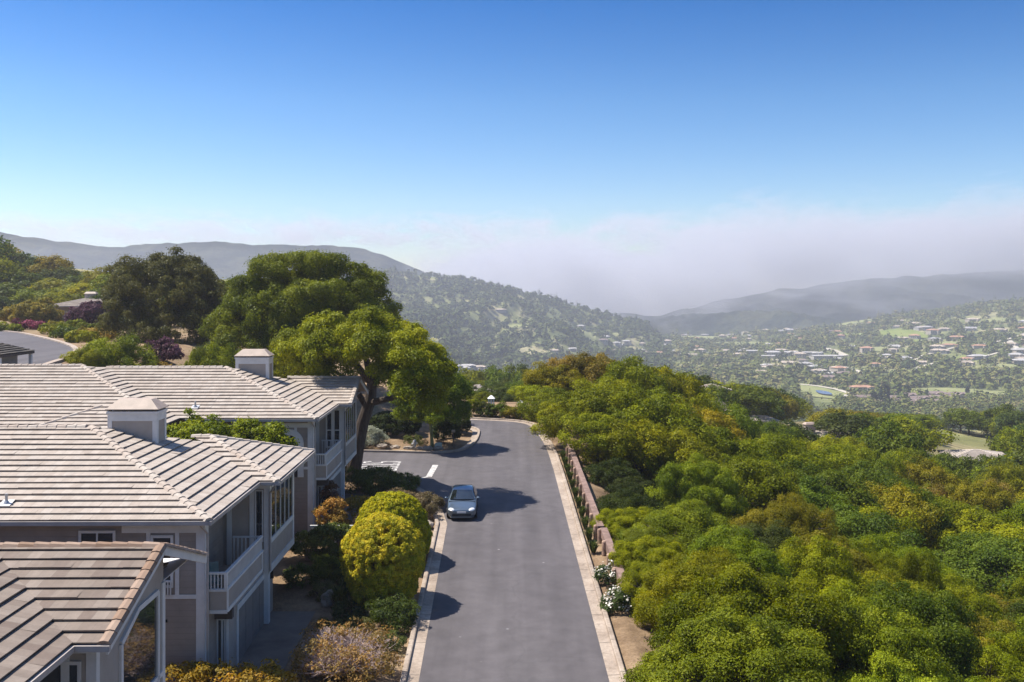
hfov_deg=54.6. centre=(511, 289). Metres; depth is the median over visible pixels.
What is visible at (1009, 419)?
oak tree
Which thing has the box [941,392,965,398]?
terrace block
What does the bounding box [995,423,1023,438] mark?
oak tree
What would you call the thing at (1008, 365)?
meadow
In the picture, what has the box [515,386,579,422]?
oak tree
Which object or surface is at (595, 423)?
oak tree
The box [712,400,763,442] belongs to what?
oak tree
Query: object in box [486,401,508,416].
kerb bush
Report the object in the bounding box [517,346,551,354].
meadow
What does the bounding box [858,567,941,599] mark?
oak tree
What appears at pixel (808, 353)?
valley building
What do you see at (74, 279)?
oak tree
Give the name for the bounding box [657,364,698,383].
oak tree
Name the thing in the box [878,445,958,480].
oak tree
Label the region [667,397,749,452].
oak tree
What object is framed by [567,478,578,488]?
verge tuft
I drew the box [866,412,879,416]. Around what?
oak tree
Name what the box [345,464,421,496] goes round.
juniper
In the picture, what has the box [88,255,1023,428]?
woods
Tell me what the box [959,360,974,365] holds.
house
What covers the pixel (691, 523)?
oak tree
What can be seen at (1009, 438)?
oak tree
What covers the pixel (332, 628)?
green shrub
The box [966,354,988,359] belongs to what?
house
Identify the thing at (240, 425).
slender tree
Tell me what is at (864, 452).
oak tree
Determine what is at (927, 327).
house
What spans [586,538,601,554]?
verge tuft
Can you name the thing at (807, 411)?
oak tree
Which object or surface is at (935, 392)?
terrace block
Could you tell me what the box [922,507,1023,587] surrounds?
oak tree
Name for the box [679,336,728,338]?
meadow
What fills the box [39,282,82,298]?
oak tree
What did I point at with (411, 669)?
kerb
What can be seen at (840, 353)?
path
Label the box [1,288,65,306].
oak tree
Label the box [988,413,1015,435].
oak tree
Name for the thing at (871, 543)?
oak tree
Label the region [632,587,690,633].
oak shrub
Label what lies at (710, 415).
oak tree
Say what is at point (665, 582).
shrub
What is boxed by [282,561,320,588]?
green shrub
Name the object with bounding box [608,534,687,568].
oak shrub
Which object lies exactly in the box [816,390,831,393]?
pond
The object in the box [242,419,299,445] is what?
slender tree
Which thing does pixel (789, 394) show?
oak tree
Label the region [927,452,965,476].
oak tree
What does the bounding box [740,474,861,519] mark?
oak tree
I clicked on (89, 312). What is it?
purple tree
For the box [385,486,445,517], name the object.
bronze mound
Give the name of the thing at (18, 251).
oak tree
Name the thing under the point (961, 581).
oak tree
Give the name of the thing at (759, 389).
oak tree
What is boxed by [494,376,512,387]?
oak tree
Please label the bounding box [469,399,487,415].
kerb bush
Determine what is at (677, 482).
oak tree
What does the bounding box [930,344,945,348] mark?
house
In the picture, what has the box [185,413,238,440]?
slender tree
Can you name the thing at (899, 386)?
cypress
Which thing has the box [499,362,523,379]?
oak tree
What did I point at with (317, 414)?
terrace house
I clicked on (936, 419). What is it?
oak tree
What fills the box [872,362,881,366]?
house
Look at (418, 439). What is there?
grass tuft shrub
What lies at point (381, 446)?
rock
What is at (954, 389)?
fairway
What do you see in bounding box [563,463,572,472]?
verge tuft
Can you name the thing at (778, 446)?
oak tree
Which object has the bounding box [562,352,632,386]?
oak tree
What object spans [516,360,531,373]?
oak tree
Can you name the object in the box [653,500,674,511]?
oak shrub
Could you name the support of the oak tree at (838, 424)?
on the terrain
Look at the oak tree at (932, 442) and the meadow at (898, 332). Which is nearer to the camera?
the oak tree at (932, 442)
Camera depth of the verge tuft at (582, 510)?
58.57 m
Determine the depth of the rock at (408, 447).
78.73 m
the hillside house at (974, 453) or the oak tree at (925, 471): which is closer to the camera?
the oak tree at (925, 471)
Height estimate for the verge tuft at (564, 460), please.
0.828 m
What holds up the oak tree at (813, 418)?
on the terrain
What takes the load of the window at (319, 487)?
in the terrace house at (317, 414)
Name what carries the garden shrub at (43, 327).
on the terrain
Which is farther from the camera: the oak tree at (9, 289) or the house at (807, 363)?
the house at (807, 363)
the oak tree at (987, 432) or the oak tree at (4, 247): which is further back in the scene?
the oak tree at (987, 432)
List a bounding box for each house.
[0,349,368,535]
[0,398,315,681]
[0,541,208,681]
[54,292,150,322]
[460,364,476,370]
[476,365,486,371]
[495,309,506,312]
[568,347,578,351]
[599,338,607,344]
[613,341,621,346]
[622,340,630,344]
[748,415,780,423]
[781,361,793,364]
[800,362,812,365]
[803,422,852,440]
[812,368,825,373]
[821,375,834,379]
[831,366,847,371]
[859,346,874,352]
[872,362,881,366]
[887,344,901,348]
[888,348,898,352]
[908,334,920,338]
[913,326,922,330]
[923,326,932,330]
[925,329,940,334]
[928,337,942,341]
[929,349,949,353]
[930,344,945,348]
[937,327,951,330]
[937,449,1005,460]
[941,343,957,347]
[949,336,963,339]
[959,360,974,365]
[960,357,974,360]
[965,318,980,321]
[965,327,976,330]
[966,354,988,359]
[970,344,988,348]
[994,328,1007,332]
[1002,342,1018,346]
[1008,353,1023,358]
[1011,348,1023,352]
[1012,358,1023,363]
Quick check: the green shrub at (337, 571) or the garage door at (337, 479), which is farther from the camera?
the garage door at (337, 479)
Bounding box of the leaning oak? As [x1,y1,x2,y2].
[269,303,460,481]
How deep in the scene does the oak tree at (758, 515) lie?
58.42 m
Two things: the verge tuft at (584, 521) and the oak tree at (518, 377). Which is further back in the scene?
the oak tree at (518, 377)
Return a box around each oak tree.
[0,235,18,263]
[0,243,42,272]
[0,251,53,276]
[0,256,26,284]
[0,271,65,288]
[0,282,35,301]
[0,295,22,310]
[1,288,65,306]
[22,277,78,290]
[23,253,74,279]
[26,290,82,303]
[37,266,89,280]
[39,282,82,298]
[58,281,98,299]
[62,273,95,290]
[79,265,112,283]
[82,287,104,298]
[87,271,144,291]
[96,309,130,325]
[459,367,486,381]
[460,391,493,401]
[464,374,484,385]
[470,381,477,389]
[473,382,511,401]
[479,364,501,382]
[483,367,512,387]
[486,389,529,401]
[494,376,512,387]
[498,380,523,400]
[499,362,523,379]
[508,373,523,382]
[508,383,561,405]
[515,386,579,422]
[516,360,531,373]
[521,361,587,395]
[528,394,603,440]
[536,348,607,391]
[555,382,670,459]
[555,411,640,463]
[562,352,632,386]
[567,373,647,408]
[578,415,692,478]
[586,352,670,393]
[605,387,714,474]
[613,496,746,555]
[619,421,726,487]
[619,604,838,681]
[623,365,709,402]
[628,380,698,414]
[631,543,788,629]
[641,449,750,521]
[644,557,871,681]
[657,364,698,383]
[663,422,781,499]
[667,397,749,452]
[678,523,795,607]
[682,385,729,428]
[693,407,730,425]
[695,372,722,386]
[704,384,734,402]
[704,391,752,417]
[705,450,807,520]
[708,398,729,404]
[710,380,740,393]
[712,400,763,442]
[717,387,742,411]
[725,502,808,539]
[728,449,789,473]
[729,386,787,414]
[733,384,779,414]
[735,383,780,415]
[738,518,804,580]
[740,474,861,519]
[745,456,887,514]
[748,385,786,420]
[748,418,821,442]
[752,431,832,475]
[757,419,804,440]
[757,430,835,475]
[757,533,882,600]
[763,387,799,419]
[764,491,840,541]
[772,387,800,414]
[784,405,814,420]
[786,392,812,417]
[788,433,861,457]
[795,529,884,593]
[798,506,931,550]
[804,407,857,421]
[811,410,881,437]
[811,442,875,474]
[813,577,870,672]
[813,585,962,681]
[814,410,883,430]
[825,443,909,476]
[827,434,870,450]
[831,644,947,681]
[833,458,928,496]
[833,537,915,580]
[834,575,986,681]
[845,477,944,546]
[851,420,933,458]
[851,530,962,587]
[853,503,924,537]
[856,420,928,459]
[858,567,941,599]
[864,478,907,491]
[865,547,948,601]
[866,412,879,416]
[868,473,952,540]
[869,415,959,453]
[872,411,927,438]
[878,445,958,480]
[880,451,924,465]
[892,454,960,488]
[904,414,941,432]
[907,414,944,426]
[908,415,935,428]
[914,491,1000,552]
[915,481,971,519]
[916,482,1003,516]
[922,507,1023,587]
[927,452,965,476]
[932,528,1023,594]
[932,673,997,681]
[933,458,965,483]
[934,452,970,474]
[937,564,966,588]
[940,476,1015,519]
[940,534,1023,597]
[940,570,1007,626]
[941,412,978,430]
[942,408,988,434]
[953,454,982,483]
[958,604,1023,678]
[966,454,990,468]
[968,465,988,483]
[969,410,991,436]
[970,445,1023,479]
[970,452,1022,473]
[970,628,1023,681]
[972,460,1023,495]
[975,403,1022,430]
[979,477,1016,502]
[982,673,1023,681]
[984,426,1023,453]
[987,592,1023,614]
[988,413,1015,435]
[988,613,1023,677]
[989,449,1016,458]
[991,526,1023,548]
[993,410,1023,433]
[994,563,1023,601]
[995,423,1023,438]
[995,501,1023,529]
[995,594,1023,634]
[1007,477,1023,500]
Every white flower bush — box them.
[592,559,616,585]
[599,585,630,612]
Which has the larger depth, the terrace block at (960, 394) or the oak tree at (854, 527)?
the terrace block at (960, 394)
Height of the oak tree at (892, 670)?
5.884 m
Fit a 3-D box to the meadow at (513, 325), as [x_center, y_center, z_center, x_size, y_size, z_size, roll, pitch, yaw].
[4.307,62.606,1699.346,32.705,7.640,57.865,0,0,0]
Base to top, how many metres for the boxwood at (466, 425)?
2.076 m
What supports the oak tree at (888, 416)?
on the terrain
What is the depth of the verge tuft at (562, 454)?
75.05 m
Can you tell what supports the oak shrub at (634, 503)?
on the terrain
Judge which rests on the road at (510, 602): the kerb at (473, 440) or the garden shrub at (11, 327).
the kerb at (473, 440)
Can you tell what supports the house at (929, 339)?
on the terrain
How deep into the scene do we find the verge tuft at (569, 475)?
67.99 m
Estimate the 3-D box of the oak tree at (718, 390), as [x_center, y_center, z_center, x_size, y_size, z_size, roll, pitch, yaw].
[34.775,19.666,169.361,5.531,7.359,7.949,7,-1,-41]
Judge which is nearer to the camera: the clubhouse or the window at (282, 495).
the window at (282, 495)
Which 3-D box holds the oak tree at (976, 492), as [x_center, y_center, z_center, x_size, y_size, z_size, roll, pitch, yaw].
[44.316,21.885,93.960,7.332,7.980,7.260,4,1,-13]
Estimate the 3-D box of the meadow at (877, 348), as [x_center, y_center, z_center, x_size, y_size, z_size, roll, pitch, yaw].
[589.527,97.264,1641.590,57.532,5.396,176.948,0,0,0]
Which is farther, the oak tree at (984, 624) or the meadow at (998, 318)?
the meadow at (998, 318)
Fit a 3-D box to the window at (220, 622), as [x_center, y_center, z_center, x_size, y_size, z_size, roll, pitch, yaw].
[-10.567,13.185,36.196,0.380,2.350,0.048,0,0,-1]
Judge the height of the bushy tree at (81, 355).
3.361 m
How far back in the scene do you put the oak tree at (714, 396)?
132.84 m
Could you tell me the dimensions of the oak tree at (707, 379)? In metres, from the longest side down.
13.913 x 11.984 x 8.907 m
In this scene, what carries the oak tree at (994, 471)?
on the terrain
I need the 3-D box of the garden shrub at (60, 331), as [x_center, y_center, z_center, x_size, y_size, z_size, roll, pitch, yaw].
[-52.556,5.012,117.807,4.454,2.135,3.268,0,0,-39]
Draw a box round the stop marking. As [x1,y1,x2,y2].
[362,461,400,470]
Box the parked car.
[445,484,479,517]
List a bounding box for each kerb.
[1,330,77,363]
[364,426,479,453]
[374,475,446,681]
[470,417,626,681]
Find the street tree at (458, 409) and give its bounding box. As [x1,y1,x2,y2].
[385,351,474,446]
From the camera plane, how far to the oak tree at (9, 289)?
183.45 m
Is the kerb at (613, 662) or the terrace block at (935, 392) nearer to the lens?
the kerb at (613, 662)
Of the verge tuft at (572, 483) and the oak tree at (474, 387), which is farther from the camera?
the oak tree at (474, 387)
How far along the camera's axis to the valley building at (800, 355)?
1553.44 m
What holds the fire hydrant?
on the terrain
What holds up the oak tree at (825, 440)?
on the terrain
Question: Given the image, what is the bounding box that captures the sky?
[0,0,1023,315]
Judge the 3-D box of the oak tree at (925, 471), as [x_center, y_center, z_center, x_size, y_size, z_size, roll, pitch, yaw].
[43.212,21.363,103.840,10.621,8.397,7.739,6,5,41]
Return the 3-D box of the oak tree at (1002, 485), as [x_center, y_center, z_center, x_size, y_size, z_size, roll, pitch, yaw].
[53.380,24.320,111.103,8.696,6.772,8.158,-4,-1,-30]
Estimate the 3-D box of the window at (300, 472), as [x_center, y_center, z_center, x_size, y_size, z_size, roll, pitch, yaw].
[-12.237,9.015,54.574,1.560,2.630,0.077,0,0,-1]
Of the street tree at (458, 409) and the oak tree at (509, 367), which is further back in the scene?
the oak tree at (509, 367)
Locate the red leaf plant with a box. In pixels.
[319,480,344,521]
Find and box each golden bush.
[338,511,425,610]
[355,490,432,553]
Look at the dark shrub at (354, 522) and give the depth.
52.24 m
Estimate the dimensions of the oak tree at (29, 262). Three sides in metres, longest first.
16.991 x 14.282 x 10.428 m
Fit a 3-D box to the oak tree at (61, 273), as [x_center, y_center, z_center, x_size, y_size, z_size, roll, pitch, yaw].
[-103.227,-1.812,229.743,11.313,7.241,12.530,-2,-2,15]
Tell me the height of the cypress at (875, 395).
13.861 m
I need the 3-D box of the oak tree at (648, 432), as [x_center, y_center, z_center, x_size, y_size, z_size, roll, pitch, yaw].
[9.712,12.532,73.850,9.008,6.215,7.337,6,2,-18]
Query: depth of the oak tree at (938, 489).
95.15 m
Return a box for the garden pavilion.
[0,343,34,363]
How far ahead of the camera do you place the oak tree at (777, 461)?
83.86 m
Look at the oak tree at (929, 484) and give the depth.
99.08 m
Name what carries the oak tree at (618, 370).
on the terrain
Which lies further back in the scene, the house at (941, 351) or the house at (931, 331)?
the house at (931, 331)
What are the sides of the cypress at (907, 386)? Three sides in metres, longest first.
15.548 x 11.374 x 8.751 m
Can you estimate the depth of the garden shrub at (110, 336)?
111.44 m
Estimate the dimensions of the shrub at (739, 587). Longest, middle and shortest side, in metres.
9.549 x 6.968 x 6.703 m
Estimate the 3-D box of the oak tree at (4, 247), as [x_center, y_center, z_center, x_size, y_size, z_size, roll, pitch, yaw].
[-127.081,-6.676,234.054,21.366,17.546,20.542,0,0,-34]
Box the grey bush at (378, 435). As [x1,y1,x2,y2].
[365,425,389,447]
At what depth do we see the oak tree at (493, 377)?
204.99 m
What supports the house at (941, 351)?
on the terrain
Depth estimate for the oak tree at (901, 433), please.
136.59 m
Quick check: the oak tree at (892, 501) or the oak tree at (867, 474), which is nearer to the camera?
the oak tree at (892, 501)
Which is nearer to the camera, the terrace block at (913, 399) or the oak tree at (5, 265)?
the oak tree at (5, 265)
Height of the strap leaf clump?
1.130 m
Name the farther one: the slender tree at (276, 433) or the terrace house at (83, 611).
the slender tree at (276, 433)
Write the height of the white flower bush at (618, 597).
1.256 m
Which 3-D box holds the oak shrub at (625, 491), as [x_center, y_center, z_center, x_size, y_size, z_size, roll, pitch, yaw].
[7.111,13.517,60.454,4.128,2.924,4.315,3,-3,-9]
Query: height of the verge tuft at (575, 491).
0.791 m
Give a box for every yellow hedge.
[0,301,56,323]
[17,296,66,322]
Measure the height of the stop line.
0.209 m
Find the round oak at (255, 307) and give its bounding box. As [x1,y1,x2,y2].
[196,247,405,354]
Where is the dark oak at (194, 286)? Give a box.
[94,245,226,344]
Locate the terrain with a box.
[0,269,1023,681]
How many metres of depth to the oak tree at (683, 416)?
77.49 m
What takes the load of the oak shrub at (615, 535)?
on the terrain
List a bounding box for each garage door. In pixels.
[239,580,263,661]
[330,471,340,496]
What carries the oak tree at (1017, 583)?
on the terrain
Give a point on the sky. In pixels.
(640, 157)
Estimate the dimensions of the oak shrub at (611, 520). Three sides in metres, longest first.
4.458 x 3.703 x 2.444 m
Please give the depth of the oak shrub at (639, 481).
66.83 m
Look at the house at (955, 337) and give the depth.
1657.78 m
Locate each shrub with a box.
[0,321,24,331]
[37,323,67,333]
[47,321,73,326]
[48,323,80,337]
[58,318,90,327]
[63,329,99,342]
[76,326,117,339]
[86,323,123,335]
[141,336,184,361]
[142,361,170,365]
[165,657,297,681]
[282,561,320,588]
[288,616,403,681]
[305,578,343,601]
[308,554,341,580]
[311,495,350,541]
[313,617,342,634]
[322,623,356,642]
[324,563,345,584]
[330,597,366,622]
[343,614,377,633]
[345,495,368,522]
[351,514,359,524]
[375,629,407,651]
[403,434,428,445]
[582,457,640,486]
[589,507,657,534]
[594,492,654,526]
[595,487,656,509]
[601,474,656,492]
[604,480,657,501]
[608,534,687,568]
[610,524,650,542]
[612,526,691,563]
[614,468,655,488]
[614,551,680,611]
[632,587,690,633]
[648,477,659,488]
[651,616,753,681]
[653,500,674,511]
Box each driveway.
[224,611,315,679]
[328,494,373,522]
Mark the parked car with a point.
(462, 500)
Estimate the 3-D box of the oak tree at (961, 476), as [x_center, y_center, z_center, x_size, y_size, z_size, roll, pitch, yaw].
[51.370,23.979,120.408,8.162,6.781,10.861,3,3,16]
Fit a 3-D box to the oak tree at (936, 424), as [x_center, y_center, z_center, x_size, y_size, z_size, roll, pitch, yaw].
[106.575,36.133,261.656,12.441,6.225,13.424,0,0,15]
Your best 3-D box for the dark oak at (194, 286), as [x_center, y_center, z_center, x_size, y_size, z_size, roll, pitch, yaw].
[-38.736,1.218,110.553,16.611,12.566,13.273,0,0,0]
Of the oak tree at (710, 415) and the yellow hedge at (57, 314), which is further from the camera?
the yellow hedge at (57, 314)
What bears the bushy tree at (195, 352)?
on the terrain
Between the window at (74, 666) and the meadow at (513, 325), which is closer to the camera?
the window at (74, 666)
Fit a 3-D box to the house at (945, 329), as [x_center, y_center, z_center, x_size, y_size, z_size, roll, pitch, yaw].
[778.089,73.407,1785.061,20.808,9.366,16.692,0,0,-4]
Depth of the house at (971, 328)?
1749.31 m
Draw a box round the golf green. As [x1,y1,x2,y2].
[799,385,844,397]
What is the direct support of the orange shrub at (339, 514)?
on the terrain
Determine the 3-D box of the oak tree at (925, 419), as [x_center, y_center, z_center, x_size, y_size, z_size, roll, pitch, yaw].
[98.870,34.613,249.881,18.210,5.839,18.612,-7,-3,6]
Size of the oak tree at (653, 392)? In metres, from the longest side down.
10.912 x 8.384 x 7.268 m
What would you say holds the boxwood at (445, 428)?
on the terrain
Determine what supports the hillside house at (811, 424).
on the terrain
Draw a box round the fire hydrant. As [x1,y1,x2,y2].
[412,439,417,449]
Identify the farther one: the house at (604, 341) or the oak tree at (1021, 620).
the house at (604, 341)
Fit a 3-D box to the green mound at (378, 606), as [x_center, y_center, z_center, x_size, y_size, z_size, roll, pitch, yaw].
[-5.042,13.535,41.511,2.636,1.450,2.460,0,0,0]
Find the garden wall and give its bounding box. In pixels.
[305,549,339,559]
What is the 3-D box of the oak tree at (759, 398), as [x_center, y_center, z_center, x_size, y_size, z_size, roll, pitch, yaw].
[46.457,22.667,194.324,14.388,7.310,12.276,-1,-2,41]
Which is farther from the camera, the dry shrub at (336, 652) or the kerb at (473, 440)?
the kerb at (473, 440)
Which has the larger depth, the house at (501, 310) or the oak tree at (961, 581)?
the house at (501, 310)
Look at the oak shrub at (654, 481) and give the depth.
71.42 m
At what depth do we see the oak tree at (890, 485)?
87.53 m
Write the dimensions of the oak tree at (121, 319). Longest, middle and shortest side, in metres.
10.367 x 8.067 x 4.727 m
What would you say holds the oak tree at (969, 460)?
on the terrain
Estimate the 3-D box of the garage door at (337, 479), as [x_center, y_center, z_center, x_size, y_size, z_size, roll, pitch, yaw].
[-10.604,12.390,59.734,0.038,2.280,4.400,0,0,-1]
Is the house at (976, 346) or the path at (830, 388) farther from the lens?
the house at (976, 346)
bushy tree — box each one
[58,345,107,366]
[73,331,160,366]
[179,342,218,365]
[189,341,244,368]
[267,328,302,379]
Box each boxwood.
[369,411,421,435]
[432,416,461,439]
[449,418,471,431]
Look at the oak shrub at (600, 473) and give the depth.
68.40 m
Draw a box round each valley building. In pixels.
[738,350,759,353]
[761,355,777,358]
[765,351,791,355]
[792,351,822,355]
[794,352,805,358]
[809,355,843,359]
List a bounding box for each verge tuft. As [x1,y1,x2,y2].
[558,450,566,458]
[561,456,569,465]
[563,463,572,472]
[565,470,573,481]
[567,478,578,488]
[570,487,580,498]
[574,496,584,507]
[577,505,588,517]
[579,515,591,529]
[582,526,592,541]
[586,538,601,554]
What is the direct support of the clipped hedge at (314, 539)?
on the terrain
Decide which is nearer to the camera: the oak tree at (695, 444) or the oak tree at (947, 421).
the oak tree at (695, 444)
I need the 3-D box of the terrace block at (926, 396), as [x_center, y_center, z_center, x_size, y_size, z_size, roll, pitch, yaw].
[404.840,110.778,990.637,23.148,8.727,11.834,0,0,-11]
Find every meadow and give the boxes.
[508,323,521,328]
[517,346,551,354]
[563,319,595,344]
[629,339,639,350]
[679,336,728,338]
[714,342,770,345]
[839,319,871,325]
[849,347,885,350]
[877,329,927,341]
[939,341,955,343]
[976,317,1010,322]
[988,364,1015,367]
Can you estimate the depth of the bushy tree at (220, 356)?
83.24 m
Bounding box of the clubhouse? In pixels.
[849,385,874,390]
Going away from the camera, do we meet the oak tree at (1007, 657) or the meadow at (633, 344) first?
the oak tree at (1007, 657)
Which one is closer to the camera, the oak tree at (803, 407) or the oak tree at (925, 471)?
the oak tree at (925, 471)
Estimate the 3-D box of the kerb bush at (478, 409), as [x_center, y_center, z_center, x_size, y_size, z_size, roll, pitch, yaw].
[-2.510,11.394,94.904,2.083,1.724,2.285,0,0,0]
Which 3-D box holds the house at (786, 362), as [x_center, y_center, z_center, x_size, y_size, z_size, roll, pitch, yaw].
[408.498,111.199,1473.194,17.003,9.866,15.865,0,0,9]
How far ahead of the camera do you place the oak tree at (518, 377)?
199.51 m
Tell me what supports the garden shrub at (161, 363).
on the terrain
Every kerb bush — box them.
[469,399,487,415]
[475,401,495,417]
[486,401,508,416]
[502,405,522,417]
[514,408,533,419]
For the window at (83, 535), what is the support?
in the terrace house at (132, 471)
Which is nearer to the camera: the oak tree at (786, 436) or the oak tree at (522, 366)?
the oak tree at (786, 436)
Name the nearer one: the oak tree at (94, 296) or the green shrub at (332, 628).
the green shrub at (332, 628)
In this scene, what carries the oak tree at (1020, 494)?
on the terrain
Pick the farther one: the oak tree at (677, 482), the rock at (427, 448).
the rock at (427, 448)
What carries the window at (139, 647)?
in the terrace house at (83, 611)
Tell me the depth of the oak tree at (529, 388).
94.50 m
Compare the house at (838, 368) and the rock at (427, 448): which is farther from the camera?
the house at (838, 368)
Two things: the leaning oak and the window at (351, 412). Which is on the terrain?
the leaning oak
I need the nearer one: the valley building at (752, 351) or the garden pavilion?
the garden pavilion
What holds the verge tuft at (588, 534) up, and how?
on the terrain
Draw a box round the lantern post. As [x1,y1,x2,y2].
[488,395,494,404]
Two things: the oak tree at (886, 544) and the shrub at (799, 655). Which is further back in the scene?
the oak tree at (886, 544)
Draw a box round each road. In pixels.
[0,331,72,363]
[362,420,608,681]
[869,333,1023,371]
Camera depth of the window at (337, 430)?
61.50 m
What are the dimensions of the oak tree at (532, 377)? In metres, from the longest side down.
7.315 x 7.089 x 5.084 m
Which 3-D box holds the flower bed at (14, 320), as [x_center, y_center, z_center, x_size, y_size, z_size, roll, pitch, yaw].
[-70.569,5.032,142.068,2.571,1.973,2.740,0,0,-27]
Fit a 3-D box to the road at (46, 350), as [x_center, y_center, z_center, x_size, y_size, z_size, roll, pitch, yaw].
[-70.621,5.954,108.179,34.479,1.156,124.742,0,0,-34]
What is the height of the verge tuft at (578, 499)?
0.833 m
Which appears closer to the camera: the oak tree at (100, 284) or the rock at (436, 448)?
the rock at (436, 448)
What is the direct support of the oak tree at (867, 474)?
on the terrain
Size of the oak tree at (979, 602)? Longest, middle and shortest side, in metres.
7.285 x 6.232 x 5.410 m
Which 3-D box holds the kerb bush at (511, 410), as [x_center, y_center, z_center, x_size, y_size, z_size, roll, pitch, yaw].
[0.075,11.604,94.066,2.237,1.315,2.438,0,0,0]
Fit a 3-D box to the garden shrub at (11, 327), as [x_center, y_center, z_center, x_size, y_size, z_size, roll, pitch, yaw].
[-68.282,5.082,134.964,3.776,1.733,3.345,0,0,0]
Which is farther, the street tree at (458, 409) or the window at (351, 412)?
the street tree at (458, 409)
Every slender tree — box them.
[166,407,215,438]
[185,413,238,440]
[230,416,268,441]
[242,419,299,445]
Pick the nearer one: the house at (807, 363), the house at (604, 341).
the house at (807, 363)
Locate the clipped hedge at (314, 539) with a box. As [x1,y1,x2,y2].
[289,521,351,560]
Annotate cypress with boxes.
[871,390,877,398]
[877,382,891,403]
[896,383,902,391]
[902,383,911,392]
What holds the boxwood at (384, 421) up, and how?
on the terrain
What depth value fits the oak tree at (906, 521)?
73.49 m
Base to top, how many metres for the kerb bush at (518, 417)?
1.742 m
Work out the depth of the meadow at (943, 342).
1607.37 m
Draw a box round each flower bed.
[10,318,27,328]
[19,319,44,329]
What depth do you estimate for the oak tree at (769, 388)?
212.07 m
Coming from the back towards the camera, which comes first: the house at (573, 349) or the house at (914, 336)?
the house at (914, 336)
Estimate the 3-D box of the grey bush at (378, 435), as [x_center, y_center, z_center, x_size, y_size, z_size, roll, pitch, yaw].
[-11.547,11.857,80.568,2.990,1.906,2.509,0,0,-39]
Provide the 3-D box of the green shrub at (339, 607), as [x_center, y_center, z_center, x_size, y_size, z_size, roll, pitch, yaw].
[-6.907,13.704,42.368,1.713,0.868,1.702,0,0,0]
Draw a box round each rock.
[320,589,333,607]
[376,444,386,448]
[390,445,400,448]
[403,446,414,449]
[422,446,432,450]
[433,446,442,450]
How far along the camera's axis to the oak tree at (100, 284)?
182.04 m
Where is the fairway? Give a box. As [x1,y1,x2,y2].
[911,388,1007,395]
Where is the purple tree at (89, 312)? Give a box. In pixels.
[63,300,116,323]
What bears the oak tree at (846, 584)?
on the terrain
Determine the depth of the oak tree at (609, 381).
90.11 m
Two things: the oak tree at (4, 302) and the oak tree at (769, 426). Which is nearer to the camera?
the oak tree at (769, 426)
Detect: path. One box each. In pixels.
[801,384,848,395]
[826,348,847,354]
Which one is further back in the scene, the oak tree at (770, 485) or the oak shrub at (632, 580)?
the oak tree at (770, 485)
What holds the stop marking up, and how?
on the road at (510, 602)
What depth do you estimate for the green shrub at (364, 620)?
40.79 m
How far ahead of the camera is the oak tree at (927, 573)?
54.72 m
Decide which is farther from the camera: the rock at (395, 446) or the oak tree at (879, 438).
the oak tree at (879, 438)
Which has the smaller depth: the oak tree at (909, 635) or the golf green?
the oak tree at (909, 635)
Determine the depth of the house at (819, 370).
1313.35 m
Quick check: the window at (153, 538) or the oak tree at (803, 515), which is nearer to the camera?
the window at (153, 538)
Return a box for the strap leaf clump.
[322,585,351,605]
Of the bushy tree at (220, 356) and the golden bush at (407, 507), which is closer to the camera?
the golden bush at (407, 507)
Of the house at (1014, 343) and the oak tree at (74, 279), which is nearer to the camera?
the oak tree at (74, 279)
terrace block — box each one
[852,394,870,398]
[894,398,920,405]
[905,395,929,398]
[923,391,942,394]
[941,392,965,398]
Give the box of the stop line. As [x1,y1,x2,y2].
[421,465,437,478]
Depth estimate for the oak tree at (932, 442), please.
169.13 m
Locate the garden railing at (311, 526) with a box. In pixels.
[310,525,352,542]
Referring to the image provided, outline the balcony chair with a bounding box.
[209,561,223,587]
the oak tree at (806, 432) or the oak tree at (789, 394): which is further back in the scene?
the oak tree at (789, 394)
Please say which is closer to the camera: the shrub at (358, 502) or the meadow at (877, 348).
the shrub at (358, 502)
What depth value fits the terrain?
89.61 m
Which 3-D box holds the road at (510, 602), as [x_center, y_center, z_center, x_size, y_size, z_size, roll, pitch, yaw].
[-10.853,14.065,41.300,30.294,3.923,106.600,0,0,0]
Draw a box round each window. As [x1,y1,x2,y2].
[40,661,80,681]
[78,530,115,541]
[119,589,159,681]
[150,535,172,587]
[217,619,226,679]
[255,490,262,541]
[271,474,292,539]
[279,429,303,476]
[318,486,324,519]
[326,409,340,447]
[345,400,355,443]
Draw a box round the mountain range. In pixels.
[0,232,1023,335]
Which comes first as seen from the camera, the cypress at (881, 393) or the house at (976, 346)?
the cypress at (881, 393)
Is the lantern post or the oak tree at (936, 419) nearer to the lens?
the lantern post
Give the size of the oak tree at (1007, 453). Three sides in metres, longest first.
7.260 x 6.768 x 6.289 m
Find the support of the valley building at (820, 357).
on the terrain
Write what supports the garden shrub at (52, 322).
on the terrain
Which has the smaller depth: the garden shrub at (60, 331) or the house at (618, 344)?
the garden shrub at (60, 331)
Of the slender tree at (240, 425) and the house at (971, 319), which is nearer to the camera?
the slender tree at (240, 425)
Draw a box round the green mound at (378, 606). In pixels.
[362,592,421,635]
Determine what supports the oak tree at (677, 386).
on the terrain
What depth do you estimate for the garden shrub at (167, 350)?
91.69 m
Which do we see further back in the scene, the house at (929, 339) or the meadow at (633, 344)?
the meadow at (633, 344)
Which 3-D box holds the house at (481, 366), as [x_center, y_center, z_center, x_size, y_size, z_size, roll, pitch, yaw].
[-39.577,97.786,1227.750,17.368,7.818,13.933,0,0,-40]

